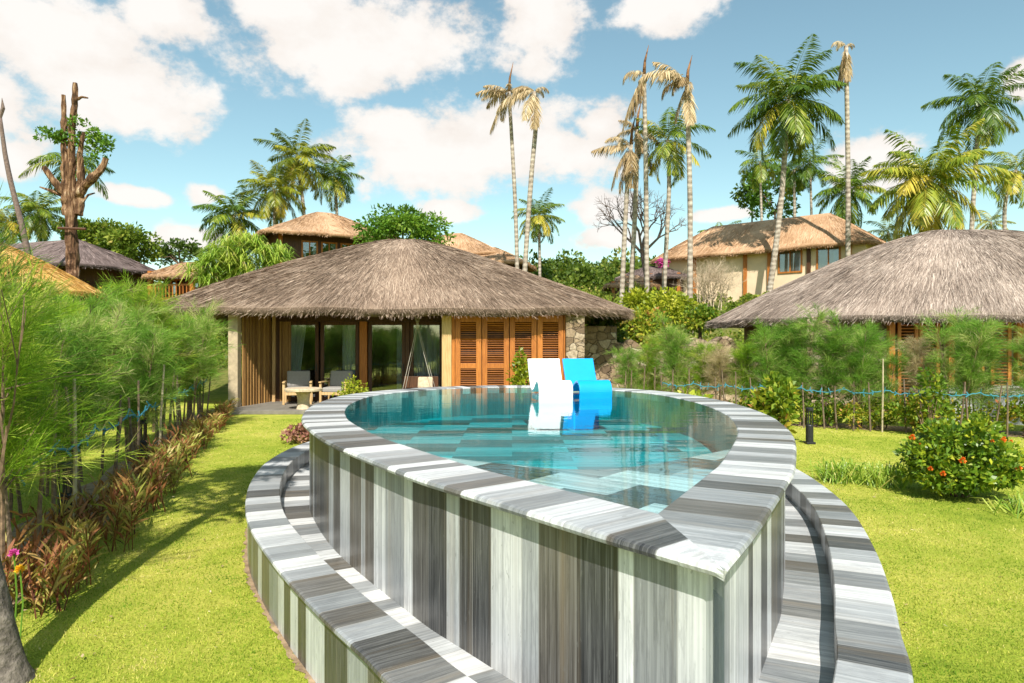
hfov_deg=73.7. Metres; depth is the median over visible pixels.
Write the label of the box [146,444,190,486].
bronze croton
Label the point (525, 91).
dead palm
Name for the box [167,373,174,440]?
wooden stake
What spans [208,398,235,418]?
bronze croton
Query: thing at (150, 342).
casuarina
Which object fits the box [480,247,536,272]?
hill house
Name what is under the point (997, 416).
wooden stake
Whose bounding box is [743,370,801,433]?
leafy shrub
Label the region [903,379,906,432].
wooden stake
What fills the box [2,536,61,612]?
bronze croton
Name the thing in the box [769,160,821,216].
coconut palm
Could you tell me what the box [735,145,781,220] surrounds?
coconut palm
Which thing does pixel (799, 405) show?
flowering shrub
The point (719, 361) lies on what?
casuarina
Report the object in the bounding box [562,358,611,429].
pool lounger
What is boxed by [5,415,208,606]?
soil bed
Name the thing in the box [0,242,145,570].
casuarina
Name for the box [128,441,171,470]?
bronze croton
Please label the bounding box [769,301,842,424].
casuarina
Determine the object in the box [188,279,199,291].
window
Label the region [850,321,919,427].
casuarina
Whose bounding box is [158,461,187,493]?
bronze croton
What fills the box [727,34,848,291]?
coconut palm
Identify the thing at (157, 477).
bronze croton
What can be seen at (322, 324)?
glass door
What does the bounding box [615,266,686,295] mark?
hill house
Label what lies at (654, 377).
wooden stake
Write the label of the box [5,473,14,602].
wooden stake
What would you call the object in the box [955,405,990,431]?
flowering shrub
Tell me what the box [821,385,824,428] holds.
wooden stake
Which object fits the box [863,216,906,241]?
coconut palm
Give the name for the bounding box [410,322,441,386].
glass door
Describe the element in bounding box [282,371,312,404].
lounge chair
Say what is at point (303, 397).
pedestal table
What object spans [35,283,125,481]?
casuarina
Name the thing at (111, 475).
bronze croton
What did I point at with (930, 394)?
leafy shrub
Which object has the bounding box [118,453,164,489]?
bronze croton
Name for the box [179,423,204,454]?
bronze croton
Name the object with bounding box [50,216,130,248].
broadleaf tree
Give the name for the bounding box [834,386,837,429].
wooden stake
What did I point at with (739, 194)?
broadleaf tree
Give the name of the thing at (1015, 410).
flowering shrub
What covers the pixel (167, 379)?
casuarina
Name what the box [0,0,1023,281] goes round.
sky
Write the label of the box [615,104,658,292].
dead palm
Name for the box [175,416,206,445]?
bronze croton
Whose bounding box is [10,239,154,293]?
hill house
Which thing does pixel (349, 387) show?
clipped bush
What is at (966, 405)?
wooden stake
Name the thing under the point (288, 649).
soil strip
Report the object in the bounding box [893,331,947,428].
casuarina
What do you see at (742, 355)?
casuarina
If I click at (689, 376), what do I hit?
wooden stake
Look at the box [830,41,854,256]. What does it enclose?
dead palm
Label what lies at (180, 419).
bronze croton
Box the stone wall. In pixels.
[617,336,791,404]
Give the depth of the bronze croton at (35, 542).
5.08 m
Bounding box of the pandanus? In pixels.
[172,230,299,353]
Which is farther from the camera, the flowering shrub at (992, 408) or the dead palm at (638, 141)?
the dead palm at (638, 141)
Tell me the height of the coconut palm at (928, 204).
10.126 m
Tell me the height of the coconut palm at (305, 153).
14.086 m
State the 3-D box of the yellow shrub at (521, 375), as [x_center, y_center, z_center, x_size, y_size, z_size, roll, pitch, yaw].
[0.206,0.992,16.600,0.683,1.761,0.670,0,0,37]
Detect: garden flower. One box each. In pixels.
[7,548,19,619]
[13,564,25,637]
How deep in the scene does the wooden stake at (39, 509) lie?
5.32 m
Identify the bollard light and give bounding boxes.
[57,462,72,526]
[139,420,147,458]
[803,407,815,443]
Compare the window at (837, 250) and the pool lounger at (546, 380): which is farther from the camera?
the window at (837, 250)
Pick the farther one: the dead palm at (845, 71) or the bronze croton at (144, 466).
the dead palm at (845, 71)
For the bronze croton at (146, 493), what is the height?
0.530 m
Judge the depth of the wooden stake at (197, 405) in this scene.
15.19 m
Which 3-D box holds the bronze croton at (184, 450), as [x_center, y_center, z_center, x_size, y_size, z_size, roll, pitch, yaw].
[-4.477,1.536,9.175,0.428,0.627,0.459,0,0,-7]
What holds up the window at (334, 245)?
in the hill house at (310, 234)
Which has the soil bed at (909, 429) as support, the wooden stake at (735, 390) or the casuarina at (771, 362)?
the casuarina at (771, 362)
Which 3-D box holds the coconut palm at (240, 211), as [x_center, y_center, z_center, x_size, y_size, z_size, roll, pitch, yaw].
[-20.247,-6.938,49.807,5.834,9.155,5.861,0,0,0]
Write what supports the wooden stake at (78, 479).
on the ground at (217, 394)
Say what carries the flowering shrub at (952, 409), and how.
on the ground at (217, 394)
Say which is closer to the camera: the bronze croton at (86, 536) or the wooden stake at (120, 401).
the bronze croton at (86, 536)
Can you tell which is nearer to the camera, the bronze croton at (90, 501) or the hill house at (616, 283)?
the bronze croton at (90, 501)
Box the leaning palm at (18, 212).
[0,99,31,254]
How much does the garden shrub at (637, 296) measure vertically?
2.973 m
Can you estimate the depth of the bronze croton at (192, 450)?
10.76 m
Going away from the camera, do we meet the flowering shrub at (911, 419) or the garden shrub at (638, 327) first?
the flowering shrub at (911, 419)
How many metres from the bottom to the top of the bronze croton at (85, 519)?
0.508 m
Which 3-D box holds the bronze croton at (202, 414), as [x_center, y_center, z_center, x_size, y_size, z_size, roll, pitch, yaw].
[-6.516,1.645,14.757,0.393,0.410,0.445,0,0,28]
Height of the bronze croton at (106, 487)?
0.617 m
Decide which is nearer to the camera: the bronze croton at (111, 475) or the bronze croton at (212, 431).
the bronze croton at (111, 475)
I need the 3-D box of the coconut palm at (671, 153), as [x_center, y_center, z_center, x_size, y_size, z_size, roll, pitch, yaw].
[8.853,-7.602,37.858,4.577,11.853,4.644,0,0,0]
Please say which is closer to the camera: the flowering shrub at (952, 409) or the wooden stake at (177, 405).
the wooden stake at (177, 405)
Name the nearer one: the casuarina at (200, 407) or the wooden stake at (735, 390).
the wooden stake at (735, 390)
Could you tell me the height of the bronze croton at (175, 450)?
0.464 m
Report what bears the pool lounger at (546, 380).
on the swimming pool at (430, 543)
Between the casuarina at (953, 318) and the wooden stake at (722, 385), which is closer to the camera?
the casuarina at (953, 318)
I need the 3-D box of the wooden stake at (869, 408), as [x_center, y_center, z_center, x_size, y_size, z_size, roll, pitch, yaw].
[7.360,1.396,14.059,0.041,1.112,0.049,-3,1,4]
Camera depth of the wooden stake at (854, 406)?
14.18 m
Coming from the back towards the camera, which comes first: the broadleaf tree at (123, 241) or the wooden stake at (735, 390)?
the broadleaf tree at (123, 241)
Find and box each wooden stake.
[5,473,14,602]
[35,432,47,572]
[51,390,57,537]
[64,387,82,516]
[72,379,77,521]
[112,409,123,475]
[115,395,121,469]
[127,397,134,466]
[136,380,139,465]
[159,364,164,455]
[161,388,166,442]
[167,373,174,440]
[176,375,177,440]
[196,371,198,417]
[201,375,204,417]
[206,366,211,414]
[654,367,655,390]
[672,369,673,391]
[688,368,689,386]
[721,370,724,400]
[735,371,736,403]
[802,382,804,427]
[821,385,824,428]
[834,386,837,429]
[852,382,854,430]
[868,382,870,430]
[881,359,883,431]
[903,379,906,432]
[960,382,965,424]
[965,388,967,418]
[996,385,1002,420]
[1006,382,1008,437]
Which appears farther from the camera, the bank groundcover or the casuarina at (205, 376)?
the bank groundcover
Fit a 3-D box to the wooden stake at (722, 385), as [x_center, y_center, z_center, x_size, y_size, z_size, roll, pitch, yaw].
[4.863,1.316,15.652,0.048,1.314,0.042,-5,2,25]
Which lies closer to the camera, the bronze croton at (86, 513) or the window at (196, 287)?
the bronze croton at (86, 513)
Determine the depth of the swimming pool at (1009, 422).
15.38 m
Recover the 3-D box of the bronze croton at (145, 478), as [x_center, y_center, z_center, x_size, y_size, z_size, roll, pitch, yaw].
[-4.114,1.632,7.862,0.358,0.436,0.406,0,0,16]
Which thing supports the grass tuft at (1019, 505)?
on the ground at (217, 394)
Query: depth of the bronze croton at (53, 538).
5.47 m
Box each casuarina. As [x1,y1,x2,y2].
[0,183,107,413]
[0,227,39,404]
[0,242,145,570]
[0,262,124,486]
[1,278,68,338]
[1,288,124,519]
[10,278,71,448]
[10,311,125,496]
[31,274,114,320]
[34,290,128,455]
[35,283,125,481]
[36,278,139,491]
[70,295,167,474]
[92,283,181,450]
[97,268,202,439]
[99,319,196,462]
[100,293,177,458]
[102,304,184,392]
[133,309,197,431]
[164,309,226,416]
[165,297,245,432]
[166,304,223,426]
[173,310,224,419]
[181,294,231,421]
[604,342,651,389]
[635,329,664,390]
[649,309,699,392]
[666,340,726,395]
[697,340,745,399]
[717,327,766,400]
[741,316,808,396]
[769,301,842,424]
[796,307,874,426]
[815,319,895,428]
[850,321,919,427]
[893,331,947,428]
[911,310,1020,413]
[931,304,1020,411]
[988,326,1023,435]
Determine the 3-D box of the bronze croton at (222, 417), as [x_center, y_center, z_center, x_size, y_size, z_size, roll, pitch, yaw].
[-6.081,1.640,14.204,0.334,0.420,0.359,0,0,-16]
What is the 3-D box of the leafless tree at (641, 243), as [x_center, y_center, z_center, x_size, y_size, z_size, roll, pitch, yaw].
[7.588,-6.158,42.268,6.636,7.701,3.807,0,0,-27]
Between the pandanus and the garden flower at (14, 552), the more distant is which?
the pandanus
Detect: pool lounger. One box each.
[527,359,572,430]
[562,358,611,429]
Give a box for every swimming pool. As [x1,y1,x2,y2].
[245,385,913,682]
[912,385,1023,424]
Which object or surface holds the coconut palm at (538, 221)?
on the ground at (217, 394)
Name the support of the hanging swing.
hanging from the thatched bungalow at (357, 309)
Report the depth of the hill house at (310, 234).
42.53 m
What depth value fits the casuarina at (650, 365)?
17.66 m
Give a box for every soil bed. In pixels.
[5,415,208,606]
[779,420,1023,436]
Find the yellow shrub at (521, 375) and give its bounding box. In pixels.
[506,346,529,384]
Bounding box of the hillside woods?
[153,246,655,297]
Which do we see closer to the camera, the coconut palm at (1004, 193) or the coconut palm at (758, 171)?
the coconut palm at (1004, 193)
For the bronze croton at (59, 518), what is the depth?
5.84 m
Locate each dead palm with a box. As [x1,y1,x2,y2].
[475,64,533,268]
[496,86,548,271]
[591,115,639,304]
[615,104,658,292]
[622,45,648,292]
[638,56,698,309]
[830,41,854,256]
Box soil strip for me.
[241,528,315,682]
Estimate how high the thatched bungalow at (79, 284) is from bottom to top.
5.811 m
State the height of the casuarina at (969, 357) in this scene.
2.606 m
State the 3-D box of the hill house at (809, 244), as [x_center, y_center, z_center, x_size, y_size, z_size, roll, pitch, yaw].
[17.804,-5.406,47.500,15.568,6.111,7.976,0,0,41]
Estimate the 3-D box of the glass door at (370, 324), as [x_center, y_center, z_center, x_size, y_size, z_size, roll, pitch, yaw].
[-3.660,0.600,19.988,1.080,2.360,0.095,0,0,0]
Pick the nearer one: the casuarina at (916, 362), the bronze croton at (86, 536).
the bronze croton at (86, 536)
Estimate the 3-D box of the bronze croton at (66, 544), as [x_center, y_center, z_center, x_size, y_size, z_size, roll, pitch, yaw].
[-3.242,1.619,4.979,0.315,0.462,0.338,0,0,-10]
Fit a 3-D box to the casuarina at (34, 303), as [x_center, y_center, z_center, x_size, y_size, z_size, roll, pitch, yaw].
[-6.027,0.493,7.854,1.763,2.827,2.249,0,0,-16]
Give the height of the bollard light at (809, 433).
0.655 m
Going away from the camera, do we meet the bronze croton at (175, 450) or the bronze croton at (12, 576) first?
the bronze croton at (12, 576)
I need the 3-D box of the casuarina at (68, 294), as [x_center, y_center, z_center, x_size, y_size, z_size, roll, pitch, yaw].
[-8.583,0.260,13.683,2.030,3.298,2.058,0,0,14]
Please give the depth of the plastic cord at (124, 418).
7.91 m
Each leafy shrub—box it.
[674,387,712,397]
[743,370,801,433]
[907,363,955,434]
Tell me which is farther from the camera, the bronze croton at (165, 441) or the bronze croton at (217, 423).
the bronze croton at (217, 423)
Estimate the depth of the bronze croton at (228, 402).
16.88 m
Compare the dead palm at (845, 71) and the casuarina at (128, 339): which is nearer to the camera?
the casuarina at (128, 339)
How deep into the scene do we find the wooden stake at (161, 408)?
10.39 m
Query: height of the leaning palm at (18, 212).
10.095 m
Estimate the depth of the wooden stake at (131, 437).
9.00 m
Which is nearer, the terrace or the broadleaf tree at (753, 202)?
the terrace
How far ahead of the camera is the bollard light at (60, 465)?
6.71 m
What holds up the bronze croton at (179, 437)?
on the soil bed at (89, 487)
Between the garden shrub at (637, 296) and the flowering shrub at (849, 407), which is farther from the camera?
the garden shrub at (637, 296)
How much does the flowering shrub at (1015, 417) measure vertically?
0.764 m
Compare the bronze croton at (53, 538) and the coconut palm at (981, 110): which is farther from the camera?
the coconut palm at (981, 110)
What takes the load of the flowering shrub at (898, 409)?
on the ground at (217, 394)
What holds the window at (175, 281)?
in the hill house at (170, 272)
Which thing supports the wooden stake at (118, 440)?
on the ground at (217, 394)
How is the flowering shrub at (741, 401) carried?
on the soil bed at (909, 429)
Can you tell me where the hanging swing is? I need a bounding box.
[403,317,437,388]
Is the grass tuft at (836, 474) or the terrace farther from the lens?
the terrace
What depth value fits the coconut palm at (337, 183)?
54.60 m
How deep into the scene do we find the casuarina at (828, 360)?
14.65 m
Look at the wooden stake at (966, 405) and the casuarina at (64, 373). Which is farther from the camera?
the wooden stake at (966, 405)
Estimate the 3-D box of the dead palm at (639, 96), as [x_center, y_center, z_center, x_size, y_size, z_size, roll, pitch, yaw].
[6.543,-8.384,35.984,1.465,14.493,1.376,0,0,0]
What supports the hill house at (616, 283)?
on the ground at (217, 394)
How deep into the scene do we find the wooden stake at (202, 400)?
15.92 m
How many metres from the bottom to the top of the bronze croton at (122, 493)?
0.643 m
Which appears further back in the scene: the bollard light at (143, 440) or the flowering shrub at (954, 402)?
the flowering shrub at (954, 402)
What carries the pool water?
in the swimming pool at (430, 543)
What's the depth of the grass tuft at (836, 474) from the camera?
8.93 m
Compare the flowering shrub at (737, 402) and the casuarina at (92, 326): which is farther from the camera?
the flowering shrub at (737, 402)
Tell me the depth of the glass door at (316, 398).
19.97 m
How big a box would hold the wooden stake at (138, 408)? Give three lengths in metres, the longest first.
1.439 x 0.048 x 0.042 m
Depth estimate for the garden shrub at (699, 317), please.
26.64 m
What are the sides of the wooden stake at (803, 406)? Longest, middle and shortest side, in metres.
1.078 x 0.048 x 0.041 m
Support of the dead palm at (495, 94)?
on the ground at (217, 394)
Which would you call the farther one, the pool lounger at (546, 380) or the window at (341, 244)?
the window at (341, 244)
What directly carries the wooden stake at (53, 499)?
on the soil bed at (89, 487)
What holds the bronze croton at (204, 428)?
on the ground at (217, 394)
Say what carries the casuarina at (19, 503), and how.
on the soil bed at (89, 487)
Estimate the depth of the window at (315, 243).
42.47 m
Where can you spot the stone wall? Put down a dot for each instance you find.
(632, 343)
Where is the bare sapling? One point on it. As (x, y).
(4, 438)
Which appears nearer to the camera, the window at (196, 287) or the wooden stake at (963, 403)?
the wooden stake at (963, 403)
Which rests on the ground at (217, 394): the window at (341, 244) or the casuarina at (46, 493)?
the casuarina at (46, 493)
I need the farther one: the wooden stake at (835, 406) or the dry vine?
the dry vine
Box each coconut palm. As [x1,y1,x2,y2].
[0,190,64,241]
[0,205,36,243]
[18,145,114,199]
[192,185,272,251]
[235,160,308,226]
[253,118,337,214]
[307,149,363,214]
[512,187,565,276]
[634,102,715,292]
[698,220,741,232]
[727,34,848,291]
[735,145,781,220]
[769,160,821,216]
[787,129,843,214]
[812,156,886,227]
[860,118,1016,239]
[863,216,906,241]
[921,62,1023,229]
[974,206,1016,229]
[977,149,1023,229]
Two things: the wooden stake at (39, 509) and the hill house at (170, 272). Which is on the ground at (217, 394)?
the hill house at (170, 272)
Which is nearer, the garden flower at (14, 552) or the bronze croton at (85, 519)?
the garden flower at (14, 552)
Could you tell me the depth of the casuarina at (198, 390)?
14.72 m
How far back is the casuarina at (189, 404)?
15.60 m
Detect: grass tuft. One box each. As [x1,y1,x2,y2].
[800,457,874,485]
[853,461,913,490]
[971,491,1023,517]
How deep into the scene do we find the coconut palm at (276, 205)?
49.56 m
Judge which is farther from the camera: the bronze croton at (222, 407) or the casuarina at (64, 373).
the bronze croton at (222, 407)
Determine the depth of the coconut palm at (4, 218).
51.60 m
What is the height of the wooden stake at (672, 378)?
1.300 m
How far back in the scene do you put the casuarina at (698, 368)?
16.68 m
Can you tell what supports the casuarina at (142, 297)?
on the soil bed at (89, 487)
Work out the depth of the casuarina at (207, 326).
13.92 m
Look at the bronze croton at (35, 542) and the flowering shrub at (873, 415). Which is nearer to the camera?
the bronze croton at (35, 542)
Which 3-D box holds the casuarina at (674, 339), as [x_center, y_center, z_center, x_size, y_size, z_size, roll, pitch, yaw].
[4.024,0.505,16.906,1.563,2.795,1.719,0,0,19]
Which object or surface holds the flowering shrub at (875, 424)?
on the soil bed at (909, 429)
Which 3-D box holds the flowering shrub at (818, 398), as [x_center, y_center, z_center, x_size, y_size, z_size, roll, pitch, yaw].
[6.791,1.370,14.854,1.128,0.876,1.031,0,0,4]
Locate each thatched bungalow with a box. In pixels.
[0,244,106,314]
[143,239,636,406]
[704,229,1023,410]
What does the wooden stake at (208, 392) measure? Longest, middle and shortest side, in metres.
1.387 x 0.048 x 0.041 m
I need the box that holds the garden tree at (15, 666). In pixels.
[0,556,35,682]
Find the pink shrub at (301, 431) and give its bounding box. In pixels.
[279,422,308,443]
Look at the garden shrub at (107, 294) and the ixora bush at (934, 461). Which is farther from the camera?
the garden shrub at (107, 294)
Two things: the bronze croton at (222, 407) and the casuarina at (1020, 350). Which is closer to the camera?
the casuarina at (1020, 350)
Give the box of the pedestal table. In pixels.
[284,387,322,409]
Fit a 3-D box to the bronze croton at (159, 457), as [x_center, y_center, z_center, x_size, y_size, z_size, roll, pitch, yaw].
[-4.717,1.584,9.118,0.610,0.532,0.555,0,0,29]
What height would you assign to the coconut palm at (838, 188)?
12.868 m
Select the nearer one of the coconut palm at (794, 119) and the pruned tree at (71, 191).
the pruned tree at (71, 191)
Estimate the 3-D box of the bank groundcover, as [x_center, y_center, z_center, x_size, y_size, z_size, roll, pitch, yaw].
[-0.095,-1.241,39.116,62.174,5.840,24.452,0,0,0]
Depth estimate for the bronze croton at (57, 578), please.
4.62 m
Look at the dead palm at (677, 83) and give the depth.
32.88 m
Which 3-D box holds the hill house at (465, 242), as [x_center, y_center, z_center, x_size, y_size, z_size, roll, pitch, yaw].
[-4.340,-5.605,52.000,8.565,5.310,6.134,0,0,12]
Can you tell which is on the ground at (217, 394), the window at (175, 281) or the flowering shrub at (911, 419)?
the flowering shrub at (911, 419)
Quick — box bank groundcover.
[81,278,768,367]
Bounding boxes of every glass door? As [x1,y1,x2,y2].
[291,322,318,400]
[320,322,358,400]
[368,322,404,391]
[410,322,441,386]
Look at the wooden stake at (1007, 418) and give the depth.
13.04 m
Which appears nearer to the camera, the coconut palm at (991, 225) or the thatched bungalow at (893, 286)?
the thatched bungalow at (893, 286)
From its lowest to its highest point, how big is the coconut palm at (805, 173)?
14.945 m
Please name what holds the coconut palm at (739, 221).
on the ground at (217, 394)
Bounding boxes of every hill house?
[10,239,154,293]
[141,262,219,303]
[244,212,400,264]
[436,233,497,254]
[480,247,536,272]
[603,275,660,301]
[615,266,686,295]
[650,213,885,301]
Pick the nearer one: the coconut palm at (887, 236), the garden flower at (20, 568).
the garden flower at (20, 568)
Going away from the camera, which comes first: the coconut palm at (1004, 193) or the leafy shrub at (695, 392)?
the leafy shrub at (695, 392)
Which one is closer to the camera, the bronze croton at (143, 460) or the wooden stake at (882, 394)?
the bronze croton at (143, 460)
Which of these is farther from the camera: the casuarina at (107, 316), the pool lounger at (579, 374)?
the casuarina at (107, 316)
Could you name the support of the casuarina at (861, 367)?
on the soil bed at (909, 429)
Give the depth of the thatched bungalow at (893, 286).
18.79 m
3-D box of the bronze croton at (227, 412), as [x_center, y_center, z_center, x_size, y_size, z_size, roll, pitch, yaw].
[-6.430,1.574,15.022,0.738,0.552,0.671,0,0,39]
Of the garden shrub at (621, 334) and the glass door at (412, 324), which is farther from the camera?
the garden shrub at (621, 334)
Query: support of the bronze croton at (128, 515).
on the ground at (217, 394)
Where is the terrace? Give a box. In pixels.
[208,401,318,413]
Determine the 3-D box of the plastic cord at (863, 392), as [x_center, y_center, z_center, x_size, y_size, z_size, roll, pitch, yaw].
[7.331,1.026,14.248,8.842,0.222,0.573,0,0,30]
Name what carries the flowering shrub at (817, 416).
on the soil bed at (909, 429)
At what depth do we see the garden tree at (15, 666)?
3.70 m
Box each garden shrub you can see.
[94,284,127,318]
[585,316,629,342]
[615,305,673,350]
[618,286,653,317]
[641,285,697,349]
[676,303,721,338]
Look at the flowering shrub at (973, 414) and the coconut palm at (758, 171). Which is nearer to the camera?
the flowering shrub at (973, 414)
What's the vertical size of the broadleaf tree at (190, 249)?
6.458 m
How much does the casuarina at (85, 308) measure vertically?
2.892 m
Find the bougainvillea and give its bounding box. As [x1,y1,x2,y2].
[654,257,670,274]
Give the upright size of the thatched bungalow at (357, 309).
5.199 m
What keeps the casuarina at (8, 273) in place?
on the ground at (217, 394)
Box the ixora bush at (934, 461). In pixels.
[892,414,1023,498]
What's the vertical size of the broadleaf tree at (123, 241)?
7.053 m
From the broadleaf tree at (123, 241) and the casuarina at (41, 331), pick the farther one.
the broadleaf tree at (123, 241)
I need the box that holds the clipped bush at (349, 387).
[331,374,369,396]
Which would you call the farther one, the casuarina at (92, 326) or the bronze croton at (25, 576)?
the casuarina at (92, 326)
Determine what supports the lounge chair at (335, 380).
on the terrace
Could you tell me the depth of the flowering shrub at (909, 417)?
13.86 m
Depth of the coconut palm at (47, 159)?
44.98 m
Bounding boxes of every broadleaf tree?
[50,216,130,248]
[92,221,163,264]
[154,237,205,267]
[352,203,455,245]
[730,166,774,221]
[743,157,801,220]
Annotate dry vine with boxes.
[678,255,746,309]
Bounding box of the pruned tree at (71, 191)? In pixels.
[32,82,116,278]
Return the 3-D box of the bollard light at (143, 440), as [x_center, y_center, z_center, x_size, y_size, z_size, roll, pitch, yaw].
[-5.620,1.522,10.400,0.160,0.655,0.160,0,0,0]
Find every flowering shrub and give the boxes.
[728,397,744,405]
[738,387,753,404]
[794,397,813,423]
[799,386,852,423]
[804,398,831,425]
[814,397,841,426]
[828,400,868,430]
[841,394,885,428]
[864,399,896,425]
[874,393,919,431]
[888,397,929,433]
[903,396,942,427]
[913,393,965,427]
[921,392,966,420]
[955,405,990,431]
[958,409,995,426]
[977,401,1009,427]
[991,397,1023,430]
[1001,397,1023,419]
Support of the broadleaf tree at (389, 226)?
on the ground at (217, 394)
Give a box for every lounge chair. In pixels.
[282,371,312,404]
[318,371,353,402]
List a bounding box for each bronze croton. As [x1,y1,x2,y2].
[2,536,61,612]
[2,543,34,591]
[5,517,55,587]
[10,500,79,571]
[12,492,89,546]
[18,541,87,618]
[36,517,104,588]
[50,536,93,599]
[56,481,110,522]
[59,507,106,570]
[62,496,105,535]
[67,459,142,516]
[92,499,139,551]
[97,465,143,504]
[102,473,150,537]
[107,472,162,520]
[110,459,153,497]
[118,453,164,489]
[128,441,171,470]
[129,443,177,476]
[130,451,171,512]
[136,463,171,496]
[143,423,194,460]
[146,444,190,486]
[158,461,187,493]
[161,441,191,471]
[163,424,196,445]
[166,431,194,479]
[167,430,193,454]
[173,415,209,430]
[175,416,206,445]
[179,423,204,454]
[180,432,203,458]
[185,417,215,449]
[185,418,215,444]
[199,409,220,418]
[201,401,236,421]
[203,420,217,439]
[207,413,224,432]
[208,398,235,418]
[212,412,228,430]
[216,404,234,423]
[217,398,239,413]
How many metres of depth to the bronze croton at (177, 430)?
11.31 m
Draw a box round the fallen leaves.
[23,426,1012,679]
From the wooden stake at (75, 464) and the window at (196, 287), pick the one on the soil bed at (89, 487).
the wooden stake at (75, 464)
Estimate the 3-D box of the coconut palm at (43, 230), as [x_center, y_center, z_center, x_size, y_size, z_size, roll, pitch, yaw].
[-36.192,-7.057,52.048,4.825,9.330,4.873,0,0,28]
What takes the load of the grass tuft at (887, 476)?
on the ground at (217, 394)
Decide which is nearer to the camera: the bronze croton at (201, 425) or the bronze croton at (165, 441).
the bronze croton at (165, 441)
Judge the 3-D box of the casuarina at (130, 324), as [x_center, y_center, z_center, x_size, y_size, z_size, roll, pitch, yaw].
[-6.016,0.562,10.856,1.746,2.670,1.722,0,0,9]
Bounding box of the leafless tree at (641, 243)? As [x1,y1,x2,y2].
[593,189,685,291]
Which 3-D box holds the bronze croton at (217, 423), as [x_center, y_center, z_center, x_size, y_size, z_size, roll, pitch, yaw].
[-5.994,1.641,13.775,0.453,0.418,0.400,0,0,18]
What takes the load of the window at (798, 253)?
in the hill house at (809, 244)
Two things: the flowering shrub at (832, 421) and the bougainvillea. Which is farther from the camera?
the bougainvillea
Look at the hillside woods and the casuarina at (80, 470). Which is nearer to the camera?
the casuarina at (80, 470)
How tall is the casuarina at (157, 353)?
2.352 m
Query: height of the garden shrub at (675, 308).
3.421 m
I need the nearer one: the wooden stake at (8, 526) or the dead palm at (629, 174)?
the wooden stake at (8, 526)
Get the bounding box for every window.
[170,279,182,297]
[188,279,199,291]
[301,240,317,257]
[321,242,336,252]
[340,243,354,247]
[778,249,801,273]
[816,246,840,269]
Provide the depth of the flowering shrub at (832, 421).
14.73 m
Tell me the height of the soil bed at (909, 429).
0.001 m
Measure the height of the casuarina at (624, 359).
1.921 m
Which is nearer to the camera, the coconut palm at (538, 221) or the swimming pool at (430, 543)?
the swimming pool at (430, 543)
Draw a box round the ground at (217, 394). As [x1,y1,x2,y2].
[5,290,1023,682]
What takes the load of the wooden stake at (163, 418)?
on the soil bed at (89, 487)
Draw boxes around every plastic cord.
[6,378,207,485]
[660,381,1023,398]
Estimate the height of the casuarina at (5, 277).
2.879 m
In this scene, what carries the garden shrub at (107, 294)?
on the ground at (217, 394)
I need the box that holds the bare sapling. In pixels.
[0,289,26,482]
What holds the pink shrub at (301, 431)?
on the ground at (217, 394)

